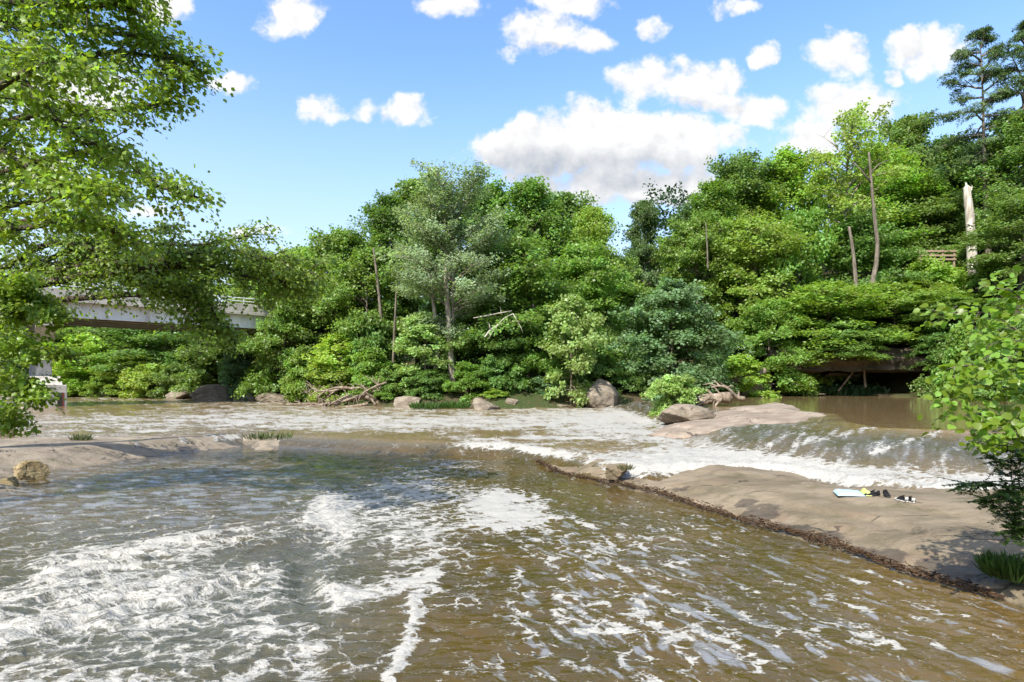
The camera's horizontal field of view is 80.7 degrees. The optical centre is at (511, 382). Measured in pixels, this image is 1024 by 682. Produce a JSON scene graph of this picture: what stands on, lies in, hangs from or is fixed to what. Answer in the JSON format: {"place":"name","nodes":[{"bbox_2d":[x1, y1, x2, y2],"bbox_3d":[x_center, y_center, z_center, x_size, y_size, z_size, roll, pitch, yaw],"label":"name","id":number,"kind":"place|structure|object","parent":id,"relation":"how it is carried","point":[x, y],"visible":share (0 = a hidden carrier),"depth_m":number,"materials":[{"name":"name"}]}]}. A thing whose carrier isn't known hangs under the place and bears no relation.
{"place":"outdoors","nodes":[
{"label":"outdoors","id":0,"kind":"place"},
{"bbox_2d":[0,396,1023,681],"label":"river water","id":1,"kind":"structure","parent":0,"point":[378,544],"depth_m":8.47,"materials":[{"name":"liquid"}]},
{"bbox_2d":[242,436,279,449],"bbox_3d":[-9.748,2.650,23.746,2.744,1.118,5.022,0,0,-41],"label":"rock ledge","id":2,"kind":"object","parent":1,"relation":"in","point":[259,444],"visible":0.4,"depth_m":23.43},
{"bbox_2d":[639,373,707,415],"bbox_3d":[8.761,0.752,32.695,3.724,2.539,2.986,0,0,-43],"label":"bush","id":3,"kind":"object","parent":1,"relation":"on","point":[678,389],"visible":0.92,"depth_m":32.19,"materials":[{"name":"green plant"}]},
{"bbox_2d":[690,380,744,407],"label":"fallen tree","id":4,"kind":"object","parent":1,"relation":"on","point":[718,398],"visible":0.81,"depth_m":33.80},
{"bbox_2d":[648,402,826,438],"bbox_3d":[11.146,1.937,27.280,7.272,1.744,16.152,0,0,37],"label":"rock slab","id":5,"kind":"object","parent":1,"relation":"in","point":[778,413],"visible":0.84,"depth_m":24.51,"materials":[{"name":"beige stone"}]},
{"bbox_2d":[657,404,715,423],"bbox_3d":[7.960,1.479,27.255,2.623,1.014,1.701,1,2,6],"label":"boulder","id":6,"kind":"object","parent":5,"relation":"on","point":[675,413],"visible":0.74,"depth_m":26.70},
{"bbox_2d":[545,459,1023,607],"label":"rock slab","id":7,"kind":"object","parent":1,"relation":"in","point":[943,531],"visible":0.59,"depth_m":10.11,"materials":[{"name":"stone"}]},
{"bbox_2d":[605,463,626,480],"bbox_3d":[2.575,2.195,14.741,0.514,0.415,0.622,0,0,18],"label":"boulder","id":8,"kind":"object","parent":7,"relation":"on","point":[614,472],"visible":0.9,"depth_m":14.54,"materials":[{"name":"stone"}]},
{"bbox_2d":[535,459,1005,599],"bbox_3d":[3.208,2.404,12.809,0.770,0.197,12.838,0,0,-24],"label":"flood debris","id":9,"kind":"object","parent":7,"relation":"on","point":[938,577],"visible":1,"depth_m":9.34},
{"bbox_2d":[937,417,1023,556],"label":"locust shrub","id":10,"kind":"object","parent":7,"relation":"on","point":[1010,493],"visible":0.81,"depth_m":6.55,"materials":[{"name":"green plant"}]},
{"bbox_2d":[972,548,1023,583],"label":"grass tuft","id":11,"kind":"object","parent":7,"relation":"on","point":[1005,565],"visible":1,"depth_m":7.05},
{"bbox_2d":[0,240,1023,408],"bbox_3d":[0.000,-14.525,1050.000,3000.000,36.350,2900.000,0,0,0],"label":"ground","id":12,"kind":"structure","parent":0,"point":[895,383],"depth_m":54.82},
{"bbox_2d":[0,266,89,438],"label":"bush","id":13,"kind":"object","parent":12,"relation":"on","point":[20,300],"visible":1,"depth_m":12.67,"materials":[{"name":"green plant"}]},
{"bbox_2d":[0,233,136,370],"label":"tree","id":14,"kind":"object","parent":12,"relation":"on","point":[16,361],"visible":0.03,"depth_m":86.26,"materials":[{"name":"green plant"}]},
{"bbox_2d":[18,325,137,377],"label":"tree","id":15,"kind":"object","parent":12,"relation":"on","point":[76,329],"visible":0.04,"depth_m":82.63,"materials":[{"name":"green plant"}]},
{"bbox_2d":[61,367,97,396],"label":"bush","id":16,"kind":"object","parent":12,"relation":"on","point":[73,383],"visible":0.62,"depth_m":77.50,"materials":[{"name":"green plant"}]},
{"bbox_2d":[52,332,120,396],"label":"bush","id":17,"kind":"object","parent":12,"relation":"on","point":[86,342],"visible":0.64,"depth_m":78.70,"materials":[{"name":"green plant"}]},
{"bbox_2d":[79,375,122,397],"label":"bush","id":18,"kind":"object","parent":12,"relation":"on","point":[96,382],"visible":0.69,"depth_m":76.62,"materials":[{"name":"green plant"}]},
{"bbox_2d":[0,0,235,270],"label":"maple tree","id":19,"kind":"object","parent":12,"relation":"on","point":[43,62],"visible":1,"depth_m":9.24,"materials":[{"name":"green plant"}]},
{"bbox_2d":[0,435,239,491],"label":"rock slab","id":20,"kind":"object","parent":12,"relation":"on","point":[99,450],"visible":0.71,"depth_m":19.58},
{"bbox_2d":[13,460,49,479],"bbox_3d":[-12.452,2.343,15.592,0.564,0.671,0.673,0,0,29],"label":"boulder","id":21,"kind":"object","parent":20,"relation":"on","point":[30,469],"visible":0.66,"depth_m":15.48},
{"bbox_2d":[93,354,158,394],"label":"sapling","id":22,"kind":"object","parent":12,"relation":"on","point":[129,360],"visible":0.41,"depth_m":74.99,"materials":[{"name":"green plant"}]},
{"bbox_2d":[117,362,174,398],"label":"bush","id":23,"kind":"object","parent":12,"relation":"on","point":[138,375],"visible":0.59,"depth_m":72.11,"materials":[{"name":"green plant"}]},
{"bbox_2d":[74,327,219,389],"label":"tree","id":24,"kind":"object","parent":12,"relation":"on","point":[141,336],"visible":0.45,"depth_m":76.12,"materials":[{"name":"green plant"}]},
{"bbox_2d":[146,360,191,398],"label":"bush","id":25,"kind":"object","parent":12,"relation":"on","point":[164,380],"visible":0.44,"depth_m":70.35,"materials":[{"name":"green plant"}]},
{"bbox_2d":[0,194,346,364],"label":"elm tree","id":26,"kind":"object","parent":12,"relation":"on","point":[188,295],"visible":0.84,"depth_m":14.55,"materials":[{"name":"green plant"}]},
{"bbox_2d":[114,248,246,362],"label":"tree","id":27,"kind":"object","parent":12,"relation":"on","point":[201,274],"visible":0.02,"depth_m":92.03,"materials":[{"name":"green plant"}]},
{"bbox_2d":[168,351,241,396],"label":"bush","id":28,"kind":"object","parent":12,"relation":"on","point":[195,380],"visible":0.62,"depth_m":66.91,"materials":[{"name":"green plant"}]},
{"bbox_2d":[189,384,234,399],"bbox_3d":[-32.031,1.430,66.251,5.008,2.476,3.677,0,0,6],"label":"boulder","id":29,"kind":"object","parent":12,"relation":"on","point":[212,392],"visible":0.6,"depth_m":64.58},
{"bbox_2d":[169,334,262,386],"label":"tree","id":30,"kind":"object","parent":12,"relation":"on","point":[183,353],"visible":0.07,"depth_m":66.72,"materials":[{"name":"green plant"}]},
{"bbox_2d":[0,282,444,407],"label":"road bridge","id":31,"kind":"structure","parent":12,"relation":"on","point":[116,319],"depth_m":51.88,"materials":[{"name":"paint"}]},
{"bbox_2d":[216,346,261,400],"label":"bush","id":32,"kind":"object","parent":12,"relation":"on","point":[231,367],"visible":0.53,"depth_m":62.97,"materials":[{"name":"green plant"}]},
{"bbox_2d":[214,246,279,379],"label":"tree","id":33,"kind":"object","parent":12,"relation":"on","point":[229,292],"visible":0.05,"depth_m":76.17,"materials":[{"name":"green plant"}]},
{"bbox_2d":[228,265,324,399],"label":"tree","id":34,"kind":"object","parent":12,"relation":"on","point":[265,384],"visible":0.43,"depth_m":57.50,"materials":[{"name":"green plant"}]},
{"bbox_2d":[244,301,313,392],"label":"sapling","id":35,"kind":"object","parent":12,"relation":"on","point":[269,355],"visible":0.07,"depth_m":59.71,"materials":[{"name":"green plant"}]},
{"bbox_2d":[278,346,320,402],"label":"bush","id":36,"kind":"object","parent":12,"relation":"on","point":[295,386],"visible":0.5,"depth_m":55.70,"materials":[{"name":"green plant"}]},
{"bbox_2d":[270,285,373,387],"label":"tree","id":37,"kind":"object","parent":12,"relation":"on","point":[307,334],"visible":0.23,"depth_m":57.44,"materials":[{"name":"green plant"}]},
{"bbox_2d":[268,375,386,406],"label":"fallen tree","id":38,"kind":"object","parent":12,"relation":"on","point":[364,395],"visible":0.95,"depth_m":47.97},
{"bbox_2d":[303,358,358,402],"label":"bush","id":39,"kind":"object","parent":12,"relation":"on","point":[330,376],"visible":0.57,"depth_m":51.90,"materials":[{"name":"green plant"}]},
{"bbox_2d":[301,332,362,394],"bbox_3d":[-15.084,-1.572,53.689,6.560,5.963,6.931,0,0,-8],"label":"bush","id":40,"kind":"object","parent":12,"relation":"on","point":[333,349],"visible":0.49,"depth_m":52.60,"materials":[{"name":"green plant"}]},
{"bbox_2d":[279,215,393,358],"bbox_3d":[-17.516,-8.056,61.189,12.981,16.625,11.809,0,0,38],"label":"tree","id":41,"kind":"object","parent":12,"relation":"on","point":[343,241],"visible":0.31,"depth_m":59.72,"materials":[{"name":"green plant"}]},
{"bbox_2d":[338,345,396,403],"bbox_3d":[-12.185,-0.310,51.281,6.346,5.704,5.329,0,0,37],"label":"bush","id":42,"kind":"object","parent":12,"relation":"on","point":[373,362],"visible":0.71,"depth_m":50.23,"materials":[{"name":"green plant"}]},
{"bbox_2d":[311,243,425,380],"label":"tree","id":43,"kind":"object","parent":12,"relation":"on","point":[361,264],"visible":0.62,"depth_m":55.27,"materials":[{"name":"green plant"}]},
{"bbox_2d":[344,309,404,391],"bbox_3d":[-12.798,-2.265,53.891,6.880,8.525,5.516,0,0,23],"label":"bush","id":44,"kind":"object","parent":12,"relation":"on","point":[369,335],"visible":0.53,"depth_m":52.48,"materials":[{"name":"green plant"}]},
{"bbox_2d":[327,189,437,338],"bbox_3d":[-13.673,-10.396,63.658,12.008,20.240,12.000,0,0,21],"label":"tree","id":45,"kind":"object","parent":12,"relation":"on","point":[380,218],"visible":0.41,"depth_m":62.89,"materials":[{"name":"green plant"}]},
{"bbox_2d":[373,368,415,401],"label":"bush","id":46,"kind":"object","parent":12,"relation":"on","point":[393,380],"visible":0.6,"depth_m":48.07,"materials":[{"name":"green plant"}]},
{"bbox_2d":[384,177,465,370],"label":"tree","id":47,"kind":"object","parent":12,"relation":"on","point":[407,188],"visible":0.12,"depth_m":67.98,"materials":[{"name":"green plant"}]},
{"bbox_2d":[402,368,449,400],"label":"bush","id":48,"kind":"object","parent":12,"relation":"on","point":[421,379],"visible":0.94,"depth_m":46.73,"materials":[{"name":"green plant"}]},
{"bbox_2d":[391,310,468,386],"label":"sapling","id":49,"kind":"object","parent":12,"relation":"on","point":[413,348],"visible":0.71,"depth_m":47.83,"materials":[{"name":"green plant"}]},
{"bbox_2d":[373,153,519,385],"bbox_3d":[-4.996,-7.776,49.487,11.122,19.644,12.671,0,0,7],"label":"cottonwood tree","id":50,"kind":"object","parent":12,"relation":"on","point":[434,224],"visible":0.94,"depth_m":47.55,"materials":[{"name":"green plant"}]},
{"bbox_2d":[440,360,491,401],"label":"bush","id":51,"kind":"object","parent":12,"relation":"on","point":[466,379],"visible":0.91,"depth_m":46.14,"materials":[{"name":"green plant"}]},
{"bbox_2d":[439,311,492,373],"bbox_3d":[-3.838,-2.440,52.569,5.414,7.914,6.753,0,0,-6],"label":"bush","id":52,"kind":"object","parent":12,"relation":"on","point":[459,358],"visible":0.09,"depth_m":51.92,"materials":[{"name":"green plant"}]},
{"bbox_2d":[418,175,544,357],"bbox_3d":[-2.352,-11.538,65.367,14.958,20.992,13.998,0,0,33],"label":"tree","id":53,"kind":"object","parent":12,"relation":"on","point":[496,189],"visible":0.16,"depth_m":64.22,"materials":[{"name":"green plant"}]},
{"bbox_2d":[435,295,546,378],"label":"tree","id":54,"kind":"object","parent":12,"relation":"on","point":[491,306],"visible":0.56,"depth_m":48.47,"materials":[{"name":"green plant"}]},
{"bbox_2d":[471,353,533,398],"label":"bush","id":55,"kind":"object","parent":12,"relation":"on","point":[494,368],"visible":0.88,"depth_m":46.10,"materials":[{"name":"green plant"}]},
{"bbox_2d":[0,126,1015,377],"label":"woodland","id":56,"kind":"object","parent":12,"relation":"on","point":[664,224],"visible":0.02,"depth_m":97.03,"materials":[{"name":"green plant"}]},
{"bbox_2d":[454,228,594,384],"bbox_3d":[1.027,-6.116,51.126,12.684,13.543,12.805,0,0,-16],"label":"tree","id":57,"kind":"object","parent":12,"relation":"on","point":[518,251],"visible":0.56,"depth_m":48.90,"materials":[{"name":"green plant"}]},
{"bbox_2d":[482,172,582,339],"bbox_3d":[2.428,-11.041,61.799,10.853,20.750,11.760,0,0,8],"label":"tree","id":58,"kind":"object","parent":12,"relation":"on","point":[528,198],"visible":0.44,"depth_m":60.08,"materials":[{"name":"green plant"}]},
{"bbox_2d":[501,349,566,395],"bbox_3d":[1.700,-0.607,48.192,5.592,4.033,4.483,0,0,10],"label":"bush","id":59,"kind":"object","parent":12,"relation":"on","point":[533,364],"visible":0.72,"depth_m":47.01,"materials":[{"name":"green plant"}]},
{"bbox_2d":[525,375,557,395],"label":"bush","id":60,"kind":"object","parent":12,"relation":"on","point":[538,379],"visible":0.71,"depth_m":46.58,"materials":[{"name":"green plant"}]},
{"bbox_2d":[524,189,615,344],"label":"tree","id":61,"kind":"object","parent":12,"relation":"on","point":[572,201],"visible":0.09,"depth_m":65.37,"materials":[{"name":"green plant"}]},
{"bbox_2d":[541,291,617,407],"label":"sapling","id":62,"kind":"object","parent":12,"relation":"on","point":[562,317],"visible":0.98,"depth_m":45.26,"materials":[{"name":"green plant"}]},
{"bbox_2d":[526,238,635,375],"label":"tree","id":63,"kind":"object","parent":12,"relation":"on","point":[604,278],"visible":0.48,"depth_m":55.54,"materials":[{"name":"green plant"}]},
{"bbox_2d":[544,201,645,342],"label":"tree","id":64,"kind":"object","parent":12,"relation":"on","point":[595,221],"visible":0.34,"depth_m":58.77,"materials":[{"name":"green plant"}]},
{"bbox_2d":[569,351,632,386],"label":"bush","id":65,"kind":"object","parent":12,"relation":"on","point":[602,365],"visible":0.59,"depth_m":48.80,"materials":[{"name":"green plant"}]},
{"bbox_2d":[584,379,618,407],"bbox_3d":[6.588,1.165,46.397,3.356,3.005,3.230,5,8,-29],"label":"boulder","id":66,"kind":"object","parent":12,"relation":"on","point":[601,393],"visible":0.65,"depth_m":45.20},
{"bbox_2d":[583,317,625,368],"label":"bush","id":67,"kind":"object","parent":12,"relation":"on","point":[609,328],"visible":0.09,"depth_m":55.99,"materials":[{"name":"green plant"}]},
{"bbox_2d":[597,253,653,345],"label":"tree","id":68,"kind":"object","parent":12,"relation":"on","point":[629,264],"visible":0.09,"depth_m":61.82,"materials":[{"name":"green plant"}]},
{"bbox_2d":[613,365,653,398],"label":"bush","id":69,"kind":"object","parent":12,"relation":"on","point":[638,378],"visible":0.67,"depth_m":48.85,"materials":[{"name":"green plant"}]},
{"bbox_2d":[599,284,669,373],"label":"tree","id":70,"kind":"object","parent":12,"relation":"on","point":[632,298],"visible":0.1,"depth_m":60.59,"materials":[{"name":"green plant"}]},
{"bbox_2d":[622,198,662,289],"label":"tree","id":71,"kind":"object","parent":12,"relation":"on","point":[645,212],"visible":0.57,"depth_m":80.96,"materials":[{"name":"green plant"}]},
{"bbox_2d":[597,276,754,400],"bbox_3d":[13.512,-2.477,51.099,12.624,12.694,11.073,0,0,7],"label":"willow tree","id":72,"kind":"object","parent":12,"relation":"on","point":[669,299],"visible":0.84,"depth_m":49.36,"materials":[{"name":"green plant"}]},
{"bbox_2d":[651,203,710,305],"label":"tree","id":73,"kind":"object","parent":12,"relation":"on","point":[685,213],"visible":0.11,"depth_m":73.27,"materials":[{"name":"green plant"}]},
{"bbox_2d":[648,213,750,343],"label":"tree","id":74,"kind":"object","parent":12,"relation":"on","point":[688,232],"visible":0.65,"depth_m":64.39,"materials":[{"name":"green plant"}]},
{"bbox_2d":[659,174,772,303],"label":"tree","id":75,"kind":"object","parent":12,"relation":"on","point":[711,200],"visible":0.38,"depth_m":68.68,"materials":[{"name":"green plant"}]},
{"bbox_2d":[699,353,781,396],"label":"sapling","id":76,"kind":"object","parent":12,"relation":"on","point":[742,363],"visible":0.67,"depth_m":53.81,"materials":[{"name":"green plant"}]},
{"bbox_2d":[703,147,788,317],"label":"tree","id":77,"kind":"object","parent":12,"relation":"on","point":[737,169],"visible":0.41,"depth_m":72.57,"materials":[{"name":"green plant"}]},
{"bbox_2d":[698,212,817,337],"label":"tree","id":78,"kind":"object","parent":12,"relation":"on","point":[748,227],"visible":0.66,"depth_m":61.49,"materials":[{"name":"green plant"}]},
{"bbox_2d":[724,297,826,396],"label":"tree","id":79,"kind":"object","parent":12,"relation":"on","point":[769,313],"visible":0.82,"depth_m":56.61,"materials":[{"name":"green plant"}]},
{"bbox_2d":[736,143,837,289],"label":"tree","id":80,"kind":"object","parent":12,"relation":"on","point":[792,169],"visible":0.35,"depth_m":72.31,"materials":[{"name":"green plant"}]},
{"bbox_2d":[702,339,889,395],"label":"bank grass","id":81,"kind":"structure","parent":12,"relation":"on","point":[851,390],"depth_m":59.60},
{"bbox_2d":[743,203,861,385],"bbox_3d":[31.018,-8.935,64.305,12.302,20.208,11.176,0,0,-20],"label":"tree","id":82,"kind":"object","parent":12,"relation":"on","point":[808,272],"visible":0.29,"depth_m":62.87,"materials":[{"name":"green plant"}]},
{"bbox_2d":[764,347,932,373],"bbox_3d":[33.250,-2.289,60.023,17.500,2.863,7.314,0,0,0],"label":"rock overhang","id":83,"kind":"object","parent":12,"relation":"on","point":[890,365],"visible":0.5,"depth_m":57.25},
{"bbox_2d":[773,280,922,364],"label":"tree","id":84,"kind":"object","parent":83,"relation":"on","point":[843,295],"visible":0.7,"depth_m":57.01,"materials":[{"name":"green plant"}]},
{"bbox_2d":[801,320,896,366],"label":"willow tree","id":85,"kind":"object","parent":83,"relation":"on","point":[860,347],"visible":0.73,"depth_m":55.53,"materials":[{"name":"green plant"}]},
{"bbox_2d":[901,321,956,369],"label":"willow tree","id":86,"kind":"object","parent":83,"relation":"on","point":[927,346],"visible":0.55,"depth_m":55.72,"materials":[{"name":"green plant"}]},
{"bbox_2d":[797,97,910,280],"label":"tree","id":87,"kind":"object","parent":12,"relation":"on","point":[844,203],"visible":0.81,"depth_m":66.15,"materials":[{"name":"green plant"}]},
{"bbox_2d":[852,152,888,291],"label":"dead tree","id":88,"kind":"object","parent":12,"relation":"on","point":[876,262],"visible":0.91,"depth_m":59.89,"materials":[{"name":"wood"}]},
{"bbox_2d":[809,207,938,324],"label":"tree","id":89,"kind":"object","parent":12,"relation":"on","point":[864,260],"visible":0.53,"depth_m":65.15,"materials":[{"name":"green plant"}]},
{"bbox_2d":[821,140,959,271],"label":"tree","id":90,"kind":"object","parent":12,"relation":"on","point":[899,190],"visible":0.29,"depth_m":74.45,"materials":[{"name":"green plant"}]},
{"bbox_2d":[812,281,971,347],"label":"tree","id":91,"kind":"object","parent":12,"relation":"on","point":[909,298],"visible":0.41,"depth_m":58.31,"materials":[{"name":"green plant"}]},
{"bbox_2d":[866,109,963,263],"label":"tree","id":92,"kind":"object","parent":12,"relation":"on","point":[910,130],"visible":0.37,"depth_m":81.27,"materials":[{"name":"green plant"}]},
{"bbox_2d":[863,171,982,280],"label":"tree","id":93,"kind":"object","parent":12,"relation":"on","point":[944,206],"visible":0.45,"depth_m":73.62,"materials":[{"name":"green plant"}]},
{"bbox_2d":[906,340,947,396],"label":"bush","id":94,"kind":"object","parent":12,"relation":"on","point":[920,381],"visible":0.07,"depth_m":54.52,"materials":[{"name":"green plant"}]},
{"bbox_2d":[902,255,975,296],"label":"bush","id":95,"kind":"object","parent":12,"relation":"on","point":[945,271],"visible":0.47,"depth_m":66.00,"materials":[{"name":"green plant"}]},
{"bbox_2d":[891,296,1007,328],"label":"tree","id":96,"kind":"object","parent":12,"relation":"on","point":[957,301],"visible":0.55,"depth_m":55.46,"materials":[{"name":"green plant"}]},
{"bbox_2d":[916,129,989,260],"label":"tree","id":97,"kind":"object","parent":12,"relation":"on","point":[938,142],"visible":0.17,"depth_m":80.17,"materials":[{"name":"green plant"}]},
{"bbox_2d":[928,321,979,397],"bbox_3d":[37.826,-0.648,50.536,5.224,9.228,6.222,0,0,29],"label":"bush","id":98,"kind":"object","parent":12,"relation":"on","point":[954,350],"visible":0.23,"depth_m":49.81,"materials":[{"name":"green plant"}]},
{"bbox_2d":[939,330,989,398],"bbox_3d":[37.246,0.184,46.925,6.684,8.598,5.612,0,0,15],"label":"bush","id":99,"kind":"object","parent":12,"relation":"on","point":[951,394],"visible":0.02,"depth_m":47.47,"materials":[{"name":"green plant"}]},
{"bbox_2d":[913,265,1023,458],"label":"sapling","id":100,"kind":"object","parent":12,"relation":"on","point":[988,378],"visible":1,"depth_m":5.66,"materials":[{"name":"green plant"}]},
{"bbox_2d":[963,183,977,277],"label":"dead tree","id":101,"kind":"object","parent":12,"relation":"on","point":[970,214],"visible":0.72,"depth_m":65.70,"materials":[{"name":"beige wood"}]},
{"bbox_2d":[927,24,1023,253],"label":"pine tree","id":102,"kind":"object","parent":12,"relation":"on","point":[984,74],"visible":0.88,"depth_m":68.35,"materials":[{"name":"green plant"}]},
{"bbox_2d":[934,141,1020,250],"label":"tree","id":103,"kind":"object","parent":12,"relation":"on","point":[965,150],"visible":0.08,"depth_m":78.34,"materials":[{"name":"green plant"}]},
{"bbox_2d":[944,108,1023,243],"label":"tree","id":104,"kind":"object","parent":12,"relation":"on","point":[1010,130],"visible":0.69,"depth_m":66.37,"materials":[{"name":"green plant"}]},
{"bbox_2d":[945,190,1023,296],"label":"tree","id":105,"kind":"object","parent":12,"relation":"on","point":[998,223],"visible":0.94,"depth_m":58.36,"materials":[{"name":"green plant"}]},
{"bbox_2d":[958,368,1023,400],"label":"bush","id":106,"kind":"object","parent":12,"relation":"on","point":[984,394],"visible":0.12,"depth_m":43.15,"materials":[{"name":"green plant"}]},
{"bbox_2d":[962,308,1023,399],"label":"bush","id":107,"kind":"object","parent":12,"relation":"on","point":[975,355],"visible":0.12,"depth_m":44.68,"materials":[{"name":"green plant"}]},
{"bbox_2d":[977,20,1023,243],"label":"pine tree","id":108,"kind":"object","parent":12,"relation":"on","point":[1018,50],"visible":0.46,"depth_m":68.74,"materials":[{"name":"green plant"}]},
{"bbox_2d":[0,0,1023,301],"label":"sky","id":109,"kind":"structure","parent":0,"point":[332,102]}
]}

